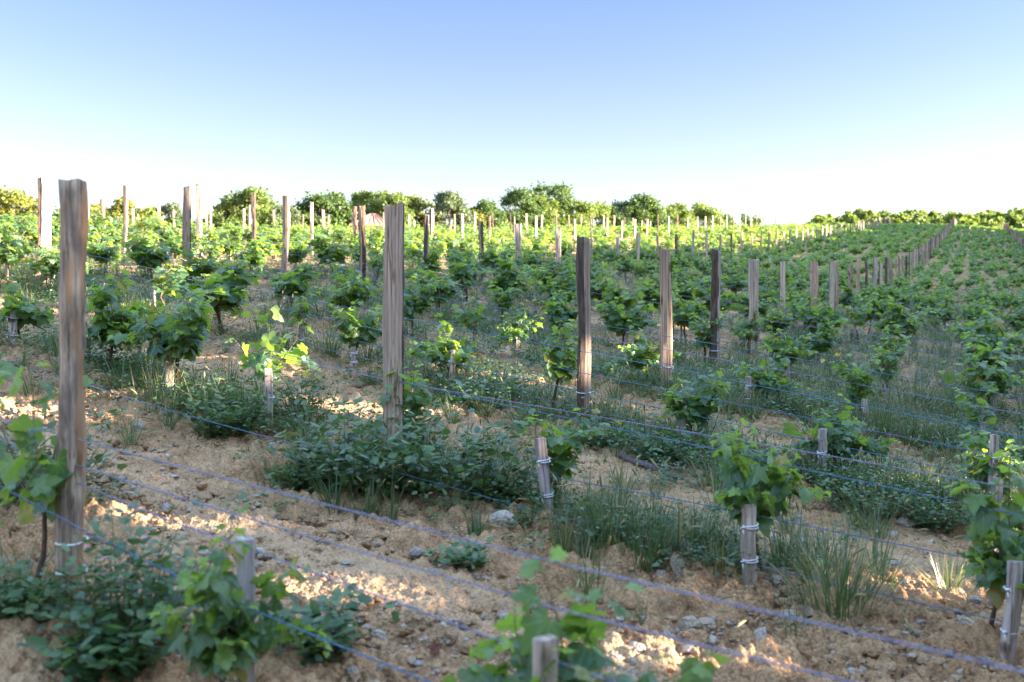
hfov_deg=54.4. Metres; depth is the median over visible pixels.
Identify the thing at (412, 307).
grapevine
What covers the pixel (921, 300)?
grapevine
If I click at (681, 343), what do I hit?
trellis strand
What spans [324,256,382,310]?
grapevine
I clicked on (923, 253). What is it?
wooden post
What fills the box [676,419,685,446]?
wooden stake
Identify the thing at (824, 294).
grapevine
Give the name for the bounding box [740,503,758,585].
wooden stake
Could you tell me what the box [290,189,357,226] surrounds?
tree
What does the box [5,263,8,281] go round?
wooden stake
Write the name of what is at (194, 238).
grapevine
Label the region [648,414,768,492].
grass tuft
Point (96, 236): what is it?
grapevine
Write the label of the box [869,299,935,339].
grapevine
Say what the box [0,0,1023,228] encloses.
sky
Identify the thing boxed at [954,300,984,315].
grapevine
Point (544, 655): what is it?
wooden stake
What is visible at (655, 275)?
grapevine
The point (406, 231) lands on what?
grapevine
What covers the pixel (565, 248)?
grapevine
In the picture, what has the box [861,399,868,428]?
wooden stake
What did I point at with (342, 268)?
grapevine
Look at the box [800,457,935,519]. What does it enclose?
weed clump
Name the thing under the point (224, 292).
grapevine
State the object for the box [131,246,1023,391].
trellis strand
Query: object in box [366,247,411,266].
grapevine
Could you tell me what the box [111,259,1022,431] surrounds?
trellis strand
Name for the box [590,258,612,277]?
grapevine
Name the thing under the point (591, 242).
wooden post
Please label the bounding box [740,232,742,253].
wooden post
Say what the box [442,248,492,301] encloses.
grapevine
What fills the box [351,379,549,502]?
weed clump
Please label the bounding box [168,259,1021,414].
trellis strand
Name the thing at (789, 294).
grapevine
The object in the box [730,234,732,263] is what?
wooden post
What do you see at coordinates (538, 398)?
trellis strand
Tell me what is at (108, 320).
grapevine
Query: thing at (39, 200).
wooden post
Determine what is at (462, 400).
undergrowth
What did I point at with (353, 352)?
wooden stake
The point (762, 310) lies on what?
grapevine
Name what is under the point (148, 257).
grapevine
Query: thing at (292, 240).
grapevine
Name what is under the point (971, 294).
grapevine
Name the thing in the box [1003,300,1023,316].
grapevine
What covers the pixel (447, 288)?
grapevine
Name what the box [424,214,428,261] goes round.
wooden post
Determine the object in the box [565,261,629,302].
grapevine
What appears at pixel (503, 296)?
grapevine
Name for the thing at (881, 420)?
grass tuft
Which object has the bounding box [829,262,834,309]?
wooden post
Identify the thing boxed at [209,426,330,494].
grass tuft
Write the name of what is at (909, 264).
wooden post
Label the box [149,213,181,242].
grapevine
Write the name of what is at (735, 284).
grapevine
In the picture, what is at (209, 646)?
grapevine
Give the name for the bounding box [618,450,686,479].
fallen branch
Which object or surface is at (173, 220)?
wooden post
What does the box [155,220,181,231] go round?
grapevine
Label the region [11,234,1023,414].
trellis strand
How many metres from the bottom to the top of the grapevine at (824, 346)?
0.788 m
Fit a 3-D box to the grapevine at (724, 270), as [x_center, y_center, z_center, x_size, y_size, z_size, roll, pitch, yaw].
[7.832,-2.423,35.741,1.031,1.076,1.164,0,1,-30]
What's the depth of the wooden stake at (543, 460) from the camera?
5.66 m
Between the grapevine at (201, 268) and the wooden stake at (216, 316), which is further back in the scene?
the grapevine at (201, 268)
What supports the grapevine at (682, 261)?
on the ground at (18, 663)
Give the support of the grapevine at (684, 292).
on the ground at (18, 663)
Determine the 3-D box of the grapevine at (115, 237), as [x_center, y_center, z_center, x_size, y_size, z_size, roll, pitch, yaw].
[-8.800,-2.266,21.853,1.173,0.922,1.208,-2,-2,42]
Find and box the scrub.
[14,204,333,229]
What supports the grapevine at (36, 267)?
on the ground at (18, 663)
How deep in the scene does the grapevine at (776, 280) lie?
32.03 m
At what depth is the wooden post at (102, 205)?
35.82 m
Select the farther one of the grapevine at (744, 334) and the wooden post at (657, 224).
the wooden post at (657, 224)
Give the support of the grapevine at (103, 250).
on the ground at (18, 663)
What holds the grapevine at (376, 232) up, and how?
on the ground at (18, 663)
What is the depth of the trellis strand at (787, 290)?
25.58 m
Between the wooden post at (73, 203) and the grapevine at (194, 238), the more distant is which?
the grapevine at (194, 238)
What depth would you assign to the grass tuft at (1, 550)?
4.04 m
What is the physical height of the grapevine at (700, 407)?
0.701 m
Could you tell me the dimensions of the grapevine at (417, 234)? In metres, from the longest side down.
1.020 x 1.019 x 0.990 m
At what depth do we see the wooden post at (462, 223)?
42.99 m
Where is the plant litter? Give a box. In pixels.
[14,385,1023,681]
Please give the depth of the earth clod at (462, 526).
5.46 m
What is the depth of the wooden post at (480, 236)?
25.83 m
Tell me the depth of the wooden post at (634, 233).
64.85 m
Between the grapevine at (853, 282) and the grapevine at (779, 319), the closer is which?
the grapevine at (779, 319)
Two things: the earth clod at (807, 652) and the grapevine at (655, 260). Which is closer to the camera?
the earth clod at (807, 652)
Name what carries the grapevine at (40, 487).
on the ground at (18, 663)
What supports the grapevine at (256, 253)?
on the ground at (18, 663)
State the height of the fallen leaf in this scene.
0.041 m
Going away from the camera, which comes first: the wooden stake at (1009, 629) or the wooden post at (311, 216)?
the wooden stake at (1009, 629)
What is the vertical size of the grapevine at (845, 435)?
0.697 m
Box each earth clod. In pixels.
[457,514,471,536]
[660,457,675,466]
[796,642,821,667]
[829,659,848,679]
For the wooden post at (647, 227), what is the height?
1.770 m
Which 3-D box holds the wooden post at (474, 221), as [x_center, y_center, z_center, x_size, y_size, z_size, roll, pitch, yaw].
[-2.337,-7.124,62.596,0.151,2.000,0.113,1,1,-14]
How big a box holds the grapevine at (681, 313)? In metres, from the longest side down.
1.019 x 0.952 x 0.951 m
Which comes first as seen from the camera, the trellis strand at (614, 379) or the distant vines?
the trellis strand at (614, 379)
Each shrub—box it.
[0,184,37,218]
[0,202,17,215]
[90,203,108,216]
[105,196,139,226]
[131,206,156,219]
[160,201,182,226]
[208,203,247,226]
[267,202,305,228]
[452,209,488,228]
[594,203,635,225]
[709,213,743,231]
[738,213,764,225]
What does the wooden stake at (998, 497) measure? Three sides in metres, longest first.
0.745 x 0.054 x 0.044 m
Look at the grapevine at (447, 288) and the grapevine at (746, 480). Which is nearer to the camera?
the grapevine at (746, 480)
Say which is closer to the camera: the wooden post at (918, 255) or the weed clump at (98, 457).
the weed clump at (98, 457)
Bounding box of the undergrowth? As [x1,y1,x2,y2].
[0,238,1023,580]
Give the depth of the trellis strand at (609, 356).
8.25 m
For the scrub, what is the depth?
92.93 m
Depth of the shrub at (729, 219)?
178.52 m
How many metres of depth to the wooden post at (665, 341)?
11.09 m
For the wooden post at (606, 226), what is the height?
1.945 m
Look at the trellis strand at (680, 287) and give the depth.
21.37 m
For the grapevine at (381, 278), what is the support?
on the ground at (18, 663)
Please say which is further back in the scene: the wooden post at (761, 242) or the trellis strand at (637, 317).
the wooden post at (761, 242)
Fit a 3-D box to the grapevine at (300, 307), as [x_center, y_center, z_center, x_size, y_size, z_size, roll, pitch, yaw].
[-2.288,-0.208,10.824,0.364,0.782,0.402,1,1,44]
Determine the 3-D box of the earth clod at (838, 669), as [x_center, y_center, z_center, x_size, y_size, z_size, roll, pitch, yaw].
[1.345,1.385,4.100,0.076,0.143,0.090,0,1,0]
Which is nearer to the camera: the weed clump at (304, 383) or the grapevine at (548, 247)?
the weed clump at (304, 383)
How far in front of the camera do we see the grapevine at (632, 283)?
22.95 m
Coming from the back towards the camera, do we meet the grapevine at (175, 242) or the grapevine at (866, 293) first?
the grapevine at (866, 293)
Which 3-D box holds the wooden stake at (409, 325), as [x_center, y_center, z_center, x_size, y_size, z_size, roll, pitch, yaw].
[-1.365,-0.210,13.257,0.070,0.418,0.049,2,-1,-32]
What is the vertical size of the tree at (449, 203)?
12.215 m
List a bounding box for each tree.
[208,183,280,228]
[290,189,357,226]
[349,190,381,211]
[365,189,415,227]
[405,193,448,227]
[427,189,476,230]
[469,198,511,228]
[497,186,545,228]
[516,180,586,227]
[531,194,571,234]
[559,197,600,228]
[580,199,622,228]
[609,198,653,227]
[619,191,675,226]
[650,205,680,226]
[667,201,698,226]
[679,200,725,232]
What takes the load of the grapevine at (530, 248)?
on the ground at (18, 663)
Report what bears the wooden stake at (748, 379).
on the ground at (18, 663)
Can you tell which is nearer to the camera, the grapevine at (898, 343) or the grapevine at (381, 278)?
the grapevine at (898, 343)
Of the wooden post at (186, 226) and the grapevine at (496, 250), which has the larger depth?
the grapevine at (496, 250)
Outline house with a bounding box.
[348,210,384,227]
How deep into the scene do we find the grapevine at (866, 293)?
30.31 m
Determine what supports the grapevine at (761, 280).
on the ground at (18, 663)
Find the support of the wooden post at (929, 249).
on the ground at (18, 663)
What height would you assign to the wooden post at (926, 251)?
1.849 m
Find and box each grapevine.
[0,213,21,231]
[0,219,18,244]
[0,226,36,279]
[0,275,57,337]
[0,348,93,585]
[0,356,23,422]
[5,237,94,284]
[7,213,37,244]
[14,210,36,225]
[22,222,37,258]
[51,219,59,238]
[51,224,108,252]
[52,201,59,227]
[85,259,170,369]
[87,224,93,240]
[87,228,126,263]
[88,206,113,231]
[88,216,134,245]
[107,283,215,389]
[110,222,133,234]
[111,213,131,233]
[121,232,175,277]
[129,220,145,236]
[129,229,157,247]
[132,212,162,234]
[144,258,195,312]
[147,503,332,681]
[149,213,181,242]
[150,227,202,265]
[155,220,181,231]
[162,239,228,278]
[167,255,265,332]
[170,211,204,235]
[180,227,210,247]
[191,223,195,239]
[191,224,222,242]
[199,237,224,260]
[213,224,229,241]
[213,234,244,261]
[218,218,246,243]
[225,236,270,270]
[225,295,321,420]
[237,219,268,241]
[244,229,290,265]
[258,259,322,306]
[262,217,282,232]
[266,219,282,236]
[268,228,282,257]
[271,230,309,249]
[279,223,313,242]
[279,232,313,264]
[284,286,322,342]
[289,224,313,239]
[304,229,358,277]
[320,224,332,237]
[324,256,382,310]
[326,258,353,278]
[327,221,352,243]
[328,224,341,243]
[329,299,381,350]
[339,225,358,242]
[343,232,368,250]
[349,244,359,261]
[365,239,383,285]
[366,226,384,250]
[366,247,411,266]
[377,273,438,336]
[379,363,432,438]
[380,227,408,243]
[380,268,406,287]
[404,225,413,236]
[404,236,429,267]
[404,240,418,250]
[404,256,435,281]
[406,230,423,241]
[406,312,476,378]
[409,245,443,277]
[411,266,463,312]
[413,231,431,249]
[419,237,446,258]
[422,230,441,247]
[432,227,448,241]
[437,232,466,252]
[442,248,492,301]
[442,545,729,681]
[443,245,458,272]
[449,245,493,288]
[451,234,478,255]
[451,296,491,333]
[458,230,476,242]
[460,233,477,247]
[465,242,476,258]
[470,245,503,273]
[476,244,521,275]
[477,235,496,246]
[482,255,544,298]
[484,235,500,250]
[487,281,532,326]
[493,235,522,250]
[494,239,523,258]
[494,299,546,343]
[495,236,508,252]
[501,251,535,277]
[512,251,544,275]
[518,247,553,280]
[521,242,546,259]
[522,237,550,256]
[522,407,622,501]
[528,255,575,285]
[528,265,576,304]
[532,289,592,337]
[538,253,567,272]
[539,241,554,256]
[540,319,577,410]
[548,240,575,259]
[553,238,576,249]
[562,252,575,264]
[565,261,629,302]
[571,247,616,269]
[575,265,605,280]
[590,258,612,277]
[593,242,606,263]
[593,276,648,314]
[594,295,660,344]
[602,244,615,263]
[602,319,680,383]
[603,247,637,264]
[612,251,644,279]
[627,246,652,262]
[629,259,655,280]
[631,271,659,289]
[635,275,677,318]
[642,258,659,274]
[648,251,677,278]
[650,243,672,258]
[650,256,659,264]
[651,271,673,309]
[656,367,730,435]
[658,269,700,300]
[670,244,692,264]
[671,264,691,283]
[672,289,720,341]
[676,276,701,288]
[677,257,692,268]
[686,276,748,318]
[687,266,711,288]
[688,267,707,277]
[688,310,730,363]
[691,256,711,276]
[695,275,725,298]
[709,418,831,569]
[721,258,741,279]
[721,271,748,296]
[726,264,744,280]
[727,261,745,272]
[727,341,810,408]
[730,306,776,348]
[735,291,777,318]
[742,276,788,318]
[745,265,775,287]
[759,265,778,287]
[759,281,798,302]
[759,296,799,336]
[761,328,817,372]
[763,266,793,290]
[767,290,831,323]
[775,393,901,475]
[785,269,809,290]
[785,287,810,302]
[786,279,807,297]
[788,270,800,282]
[795,297,852,332]
[803,272,809,291]
[803,318,842,354]
[809,278,828,304]
[818,268,828,286]
[821,353,882,420]
[822,267,854,294]
[834,284,868,309]
[845,277,863,287]
[846,299,875,341]
[852,292,872,326]
[855,286,875,302]
[855,291,897,333]
[860,284,887,299]
[864,277,886,289]
[868,336,911,393]
[869,283,908,302]
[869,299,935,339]
[880,321,910,358]
[888,279,926,294]
[894,285,912,308]
[899,284,922,295]
[911,291,944,311]
[912,291,945,309]
[917,294,967,324]
[922,281,946,297]
[924,309,947,326]
[930,281,955,297]
[932,289,961,308]
[937,342,1023,416]
[940,315,976,346]
[944,446,1023,628]
[951,315,999,342]
[951,386,996,438]
[951,425,1023,494]
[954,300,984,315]
[955,331,1023,378]
[960,286,993,301]
[960,303,997,321]
[962,288,984,304]
[963,308,1013,330]
[966,305,1023,362]
[969,294,1002,315]
[973,299,996,315]
[997,307,1023,332]
[1000,287,1023,313]
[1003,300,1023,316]
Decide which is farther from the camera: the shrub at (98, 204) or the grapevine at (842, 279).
the shrub at (98, 204)
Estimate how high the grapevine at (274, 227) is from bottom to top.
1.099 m
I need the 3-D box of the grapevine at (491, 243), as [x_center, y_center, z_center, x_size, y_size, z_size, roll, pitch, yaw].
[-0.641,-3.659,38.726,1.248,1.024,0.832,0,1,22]
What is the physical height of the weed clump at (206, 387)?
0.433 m
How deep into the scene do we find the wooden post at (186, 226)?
16.14 m
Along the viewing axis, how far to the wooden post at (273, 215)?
57.85 m
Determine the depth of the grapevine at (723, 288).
24.76 m
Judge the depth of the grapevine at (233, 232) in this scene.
27.45 m
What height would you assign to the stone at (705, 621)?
0.049 m
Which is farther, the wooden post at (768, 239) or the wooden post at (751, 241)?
the wooden post at (768, 239)
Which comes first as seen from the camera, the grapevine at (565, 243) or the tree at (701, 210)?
the grapevine at (565, 243)
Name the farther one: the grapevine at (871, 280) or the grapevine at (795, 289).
the grapevine at (871, 280)
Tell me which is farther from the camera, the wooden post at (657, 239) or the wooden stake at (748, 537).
the wooden post at (657, 239)
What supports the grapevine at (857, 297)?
on the ground at (18, 663)
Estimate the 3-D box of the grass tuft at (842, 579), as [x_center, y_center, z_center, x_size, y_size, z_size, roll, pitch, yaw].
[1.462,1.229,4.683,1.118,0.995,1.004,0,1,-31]
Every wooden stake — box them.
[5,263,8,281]
[5,309,18,343]
[84,338,91,365]
[150,284,155,313]
[161,348,174,396]
[214,303,220,329]
[225,536,255,681]
[261,368,274,432]
[298,311,303,343]
[350,347,357,367]
[408,320,411,337]
[448,350,455,383]
[463,288,465,301]
[472,320,475,349]
[494,304,497,325]
[515,326,519,356]
[532,634,558,681]
[534,438,553,511]
[625,328,627,345]
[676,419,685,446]
[680,325,682,342]
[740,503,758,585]
[745,376,751,405]
[786,356,790,378]
[817,428,826,477]
[853,323,856,344]
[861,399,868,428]
[884,363,888,398]
[979,410,986,439]
[988,434,999,494]
[989,477,1002,605]
[991,395,995,415]
[998,560,1023,666]
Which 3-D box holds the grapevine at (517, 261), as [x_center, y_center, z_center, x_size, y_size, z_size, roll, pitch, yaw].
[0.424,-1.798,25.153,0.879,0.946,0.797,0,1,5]
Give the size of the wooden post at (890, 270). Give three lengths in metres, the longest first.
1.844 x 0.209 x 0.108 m
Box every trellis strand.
[0,221,1023,373]
[0,418,1023,672]
[0,439,852,681]
[0,486,429,681]
[1,360,1023,626]
[2,272,1006,505]
[3,225,1023,397]
[4,452,614,681]
[10,240,1023,437]
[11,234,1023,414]
[16,252,1023,460]
[18,264,1011,482]
[20,222,1021,356]
[31,254,1020,450]
[57,231,1023,386]
[93,241,1023,400]
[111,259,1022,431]
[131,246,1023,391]
[133,240,1017,378]
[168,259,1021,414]
[174,237,1023,367]
[186,338,1023,489]
[190,332,1023,515]
[202,230,1023,346]
[203,229,972,330]
[217,237,1023,355]
[228,229,1022,328]
[243,244,1022,365]
[258,420,1023,569]
[305,258,1012,374]
[309,241,1023,345]
[314,252,1023,363]
[318,233,1018,321]
[405,236,1023,317]
[415,235,1019,312]
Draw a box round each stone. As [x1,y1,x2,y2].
[105,389,122,399]
[132,422,145,429]
[345,666,357,672]
[409,547,422,558]
[488,510,517,525]
[670,553,685,575]
[678,615,700,630]
[698,617,715,629]
[886,531,899,536]
[895,518,915,527]
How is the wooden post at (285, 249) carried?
on the ground at (18, 663)
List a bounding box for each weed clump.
[0,352,156,492]
[0,490,271,648]
[0,555,83,620]
[15,579,192,681]
[84,339,150,375]
[140,362,254,411]
[160,356,284,439]
[247,340,347,427]
[254,373,456,496]
[255,583,418,666]
[262,451,342,493]
[287,380,491,451]
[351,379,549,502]
[415,353,529,409]
[424,532,493,570]
[445,442,535,508]
[562,408,656,450]
[620,422,713,464]
[691,422,788,478]
[759,378,852,417]
[793,434,878,499]
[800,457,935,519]
[892,475,969,533]
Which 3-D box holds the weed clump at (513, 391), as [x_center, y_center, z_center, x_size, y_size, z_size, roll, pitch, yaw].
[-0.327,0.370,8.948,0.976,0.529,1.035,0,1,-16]
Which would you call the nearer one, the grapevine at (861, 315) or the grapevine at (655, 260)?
the grapevine at (861, 315)
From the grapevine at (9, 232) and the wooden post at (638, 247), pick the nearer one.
the grapevine at (9, 232)
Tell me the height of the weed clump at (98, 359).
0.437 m
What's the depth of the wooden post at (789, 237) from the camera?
69.55 m
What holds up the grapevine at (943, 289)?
on the ground at (18, 663)
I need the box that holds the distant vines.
[16,219,1023,308]
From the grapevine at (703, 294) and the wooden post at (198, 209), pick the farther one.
the wooden post at (198, 209)
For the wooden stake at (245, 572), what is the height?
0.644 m
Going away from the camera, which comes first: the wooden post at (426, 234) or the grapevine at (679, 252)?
the wooden post at (426, 234)
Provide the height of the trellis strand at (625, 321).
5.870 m
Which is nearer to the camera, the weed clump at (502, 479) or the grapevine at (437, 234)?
the weed clump at (502, 479)
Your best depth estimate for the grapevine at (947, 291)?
39.08 m
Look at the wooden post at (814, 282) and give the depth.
20.72 m
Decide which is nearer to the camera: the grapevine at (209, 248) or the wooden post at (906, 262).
the grapevine at (209, 248)
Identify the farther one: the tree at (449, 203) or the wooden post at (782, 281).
the tree at (449, 203)
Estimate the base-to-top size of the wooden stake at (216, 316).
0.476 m
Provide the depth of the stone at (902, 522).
6.51 m
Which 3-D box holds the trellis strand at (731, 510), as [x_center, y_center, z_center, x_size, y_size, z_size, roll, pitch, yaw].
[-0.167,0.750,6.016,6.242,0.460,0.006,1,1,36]
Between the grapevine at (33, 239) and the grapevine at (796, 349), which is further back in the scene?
the grapevine at (33, 239)
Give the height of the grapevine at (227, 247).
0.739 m
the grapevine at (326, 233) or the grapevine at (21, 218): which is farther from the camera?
the grapevine at (326, 233)
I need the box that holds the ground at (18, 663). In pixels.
[0,219,1023,681]
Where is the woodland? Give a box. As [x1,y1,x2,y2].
[802,206,1023,228]
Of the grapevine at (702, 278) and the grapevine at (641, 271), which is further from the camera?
the grapevine at (641, 271)
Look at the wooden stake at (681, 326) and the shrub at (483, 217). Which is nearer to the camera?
the wooden stake at (681, 326)
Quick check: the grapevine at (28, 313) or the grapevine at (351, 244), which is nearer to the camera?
the grapevine at (28, 313)
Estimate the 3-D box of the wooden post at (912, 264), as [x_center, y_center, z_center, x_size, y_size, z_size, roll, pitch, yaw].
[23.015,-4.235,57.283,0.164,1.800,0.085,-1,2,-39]
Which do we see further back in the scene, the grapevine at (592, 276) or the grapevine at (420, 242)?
the grapevine at (420, 242)
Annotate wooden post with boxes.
[35,178,40,282]
[40,177,54,286]
[53,178,87,600]
[100,199,105,233]
[121,185,127,254]
[131,208,134,223]
[157,203,159,243]
[172,210,174,226]
[182,185,190,284]
[196,186,201,253]
[205,204,207,225]
[209,209,211,228]
[243,209,244,228]
[249,205,251,227]
[250,193,255,240]
[272,210,274,225]
[280,195,289,276]
[310,202,312,256]
[322,210,324,227]
[352,206,356,237]
[358,206,365,279]
[382,202,406,455]
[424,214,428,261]
[430,208,433,235]
[460,214,463,237]
[474,212,475,230]
[478,221,483,279]
[488,216,490,240]
[513,216,514,238]
[515,223,521,265]
[534,216,536,238]
[555,215,556,247]
[555,229,560,262]
[573,219,575,246]
[576,236,593,420]
[590,238,592,253]
[606,217,607,235]
[616,236,619,273]
[620,220,622,240]
[633,219,635,239]
[636,232,639,270]
[646,219,647,235]
[656,233,658,265]
[657,215,658,232]
[657,249,673,386]
[668,216,669,235]
[675,234,677,266]
[691,229,694,266]
[705,233,707,260]
[709,249,721,367]
[719,234,720,250]
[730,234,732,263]
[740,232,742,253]
[749,259,759,355]
[750,233,752,249]
[760,230,761,256]
[768,230,769,251]
[775,230,777,246]
[779,261,786,338]
[783,231,784,252]
[789,230,790,246]
[806,228,808,246]
[809,261,818,335]
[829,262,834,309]
[834,261,838,310]
[848,264,852,314]
[856,259,859,299]
[864,261,867,290]
[873,258,877,288]
[879,263,882,287]
[885,257,887,285]
[888,258,892,285]
[894,259,897,288]
[898,256,900,287]
[901,255,904,285]
[905,255,907,276]
[908,252,910,281]
[911,252,912,278]
[913,249,915,276]
[916,249,917,265]
[918,246,919,264]
[922,244,923,264]
[924,244,925,265]
[925,242,927,263]
[928,240,929,260]
[930,238,931,258]
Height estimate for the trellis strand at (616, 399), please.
4.704 m
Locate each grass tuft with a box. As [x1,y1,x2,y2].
[0,252,59,314]
[0,528,87,586]
[85,316,252,411]
[178,644,293,681]
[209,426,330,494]
[288,303,359,350]
[500,455,731,583]
[527,529,633,606]
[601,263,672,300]
[602,503,703,567]
[605,577,672,624]
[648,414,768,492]
[689,495,966,644]
[717,526,866,644]
[811,320,1014,409]
[821,356,954,439]
[823,463,947,548]
[888,332,1023,423]
[900,310,977,379]
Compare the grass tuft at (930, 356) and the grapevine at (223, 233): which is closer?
the grass tuft at (930, 356)
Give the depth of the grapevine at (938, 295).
34.00 m
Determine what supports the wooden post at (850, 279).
on the ground at (18, 663)
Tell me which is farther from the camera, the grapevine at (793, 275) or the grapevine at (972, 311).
the grapevine at (793, 275)
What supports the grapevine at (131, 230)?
on the ground at (18, 663)
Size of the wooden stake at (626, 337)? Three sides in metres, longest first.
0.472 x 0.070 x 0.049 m
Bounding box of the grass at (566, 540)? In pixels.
[0,230,1023,601]
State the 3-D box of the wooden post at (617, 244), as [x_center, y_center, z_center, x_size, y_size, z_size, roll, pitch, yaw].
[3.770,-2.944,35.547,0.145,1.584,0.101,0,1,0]
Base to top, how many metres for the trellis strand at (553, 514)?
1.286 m
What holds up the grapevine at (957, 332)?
on the ground at (18, 663)
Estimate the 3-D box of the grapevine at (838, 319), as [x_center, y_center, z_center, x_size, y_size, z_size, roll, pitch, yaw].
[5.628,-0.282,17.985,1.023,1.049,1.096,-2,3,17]
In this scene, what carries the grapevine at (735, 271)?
on the ground at (18, 663)
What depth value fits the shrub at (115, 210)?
89.71 m
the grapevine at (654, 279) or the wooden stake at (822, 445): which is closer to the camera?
the wooden stake at (822, 445)
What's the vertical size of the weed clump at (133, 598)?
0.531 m
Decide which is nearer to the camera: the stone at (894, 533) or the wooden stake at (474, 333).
the stone at (894, 533)
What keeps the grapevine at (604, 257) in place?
on the ground at (18, 663)
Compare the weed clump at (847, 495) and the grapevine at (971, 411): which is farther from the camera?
the grapevine at (971, 411)
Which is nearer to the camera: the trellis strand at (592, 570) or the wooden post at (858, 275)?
the trellis strand at (592, 570)
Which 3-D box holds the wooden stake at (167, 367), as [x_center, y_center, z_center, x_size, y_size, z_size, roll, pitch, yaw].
[-2.685,0.273,7.744,0.112,0.457,0.065,-3,3,-36]
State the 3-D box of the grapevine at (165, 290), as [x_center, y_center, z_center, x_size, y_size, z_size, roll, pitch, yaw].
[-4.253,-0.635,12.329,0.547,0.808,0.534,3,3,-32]
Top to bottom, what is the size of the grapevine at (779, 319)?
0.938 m
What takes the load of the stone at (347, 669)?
on the ground at (18, 663)
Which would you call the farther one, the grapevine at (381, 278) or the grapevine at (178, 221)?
the grapevine at (178, 221)
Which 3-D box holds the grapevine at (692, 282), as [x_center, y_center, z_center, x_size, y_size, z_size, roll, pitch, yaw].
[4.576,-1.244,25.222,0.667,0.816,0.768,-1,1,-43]
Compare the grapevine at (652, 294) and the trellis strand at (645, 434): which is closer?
the trellis strand at (645, 434)
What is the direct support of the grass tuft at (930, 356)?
on the ground at (18, 663)
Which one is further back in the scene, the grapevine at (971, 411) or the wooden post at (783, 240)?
the wooden post at (783, 240)
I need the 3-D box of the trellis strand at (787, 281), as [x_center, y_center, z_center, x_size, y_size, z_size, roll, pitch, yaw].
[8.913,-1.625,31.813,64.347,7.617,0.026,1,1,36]
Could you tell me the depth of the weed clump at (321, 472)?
5.85 m
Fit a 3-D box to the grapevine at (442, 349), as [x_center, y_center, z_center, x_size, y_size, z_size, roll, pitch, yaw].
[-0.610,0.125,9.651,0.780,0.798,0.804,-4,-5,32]
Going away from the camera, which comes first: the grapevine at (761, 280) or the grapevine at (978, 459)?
the grapevine at (978, 459)
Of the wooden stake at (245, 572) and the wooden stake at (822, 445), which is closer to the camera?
the wooden stake at (245, 572)
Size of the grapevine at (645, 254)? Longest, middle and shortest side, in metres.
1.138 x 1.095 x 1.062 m
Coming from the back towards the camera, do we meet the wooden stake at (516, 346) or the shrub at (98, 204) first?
the shrub at (98, 204)
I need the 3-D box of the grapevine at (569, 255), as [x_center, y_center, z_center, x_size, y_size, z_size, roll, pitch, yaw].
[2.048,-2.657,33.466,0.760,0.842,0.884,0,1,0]
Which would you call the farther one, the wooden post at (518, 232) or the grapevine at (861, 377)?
the wooden post at (518, 232)
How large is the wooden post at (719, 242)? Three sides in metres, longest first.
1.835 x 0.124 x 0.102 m
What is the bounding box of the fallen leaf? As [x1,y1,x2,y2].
[427,641,442,654]
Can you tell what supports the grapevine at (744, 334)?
on the ground at (18, 663)
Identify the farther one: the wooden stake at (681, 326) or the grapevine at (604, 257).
the grapevine at (604, 257)
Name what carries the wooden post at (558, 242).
on the ground at (18, 663)
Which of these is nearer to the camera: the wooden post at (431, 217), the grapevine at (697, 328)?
the grapevine at (697, 328)
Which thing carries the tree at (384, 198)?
on the ground at (18, 663)
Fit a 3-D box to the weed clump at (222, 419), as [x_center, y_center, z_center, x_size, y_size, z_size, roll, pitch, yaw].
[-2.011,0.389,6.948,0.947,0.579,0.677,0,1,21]
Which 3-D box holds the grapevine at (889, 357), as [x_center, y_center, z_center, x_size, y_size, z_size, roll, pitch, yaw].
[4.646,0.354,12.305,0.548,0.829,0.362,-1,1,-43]
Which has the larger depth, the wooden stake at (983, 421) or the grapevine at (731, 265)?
the grapevine at (731, 265)
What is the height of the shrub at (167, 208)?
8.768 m
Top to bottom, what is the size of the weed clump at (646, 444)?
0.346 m
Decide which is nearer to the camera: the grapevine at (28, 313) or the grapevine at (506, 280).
the grapevine at (28, 313)
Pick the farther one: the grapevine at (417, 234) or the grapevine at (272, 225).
the grapevine at (417, 234)
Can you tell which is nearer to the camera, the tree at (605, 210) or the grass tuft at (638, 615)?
the grass tuft at (638, 615)
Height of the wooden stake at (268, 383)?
0.500 m
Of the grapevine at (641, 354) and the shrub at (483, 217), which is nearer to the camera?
the grapevine at (641, 354)
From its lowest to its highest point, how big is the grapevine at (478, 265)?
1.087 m
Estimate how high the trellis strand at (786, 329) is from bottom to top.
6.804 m
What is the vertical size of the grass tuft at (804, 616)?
0.486 m
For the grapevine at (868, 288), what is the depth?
32.89 m
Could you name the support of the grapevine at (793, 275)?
on the ground at (18, 663)
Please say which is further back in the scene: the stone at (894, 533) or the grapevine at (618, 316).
the grapevine at (618, 316)
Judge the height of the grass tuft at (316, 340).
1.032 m
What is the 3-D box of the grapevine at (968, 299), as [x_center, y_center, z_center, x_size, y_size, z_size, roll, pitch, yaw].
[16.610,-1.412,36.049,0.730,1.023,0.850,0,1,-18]
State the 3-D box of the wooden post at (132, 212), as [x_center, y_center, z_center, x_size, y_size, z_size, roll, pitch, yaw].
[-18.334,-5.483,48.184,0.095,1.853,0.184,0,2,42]
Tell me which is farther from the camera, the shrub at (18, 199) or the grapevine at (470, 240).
the shrub at (18, 199)
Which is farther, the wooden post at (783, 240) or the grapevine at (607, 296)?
the wooden post at (783, 240)
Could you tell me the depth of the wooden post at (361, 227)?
21.06 m
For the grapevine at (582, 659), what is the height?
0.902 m

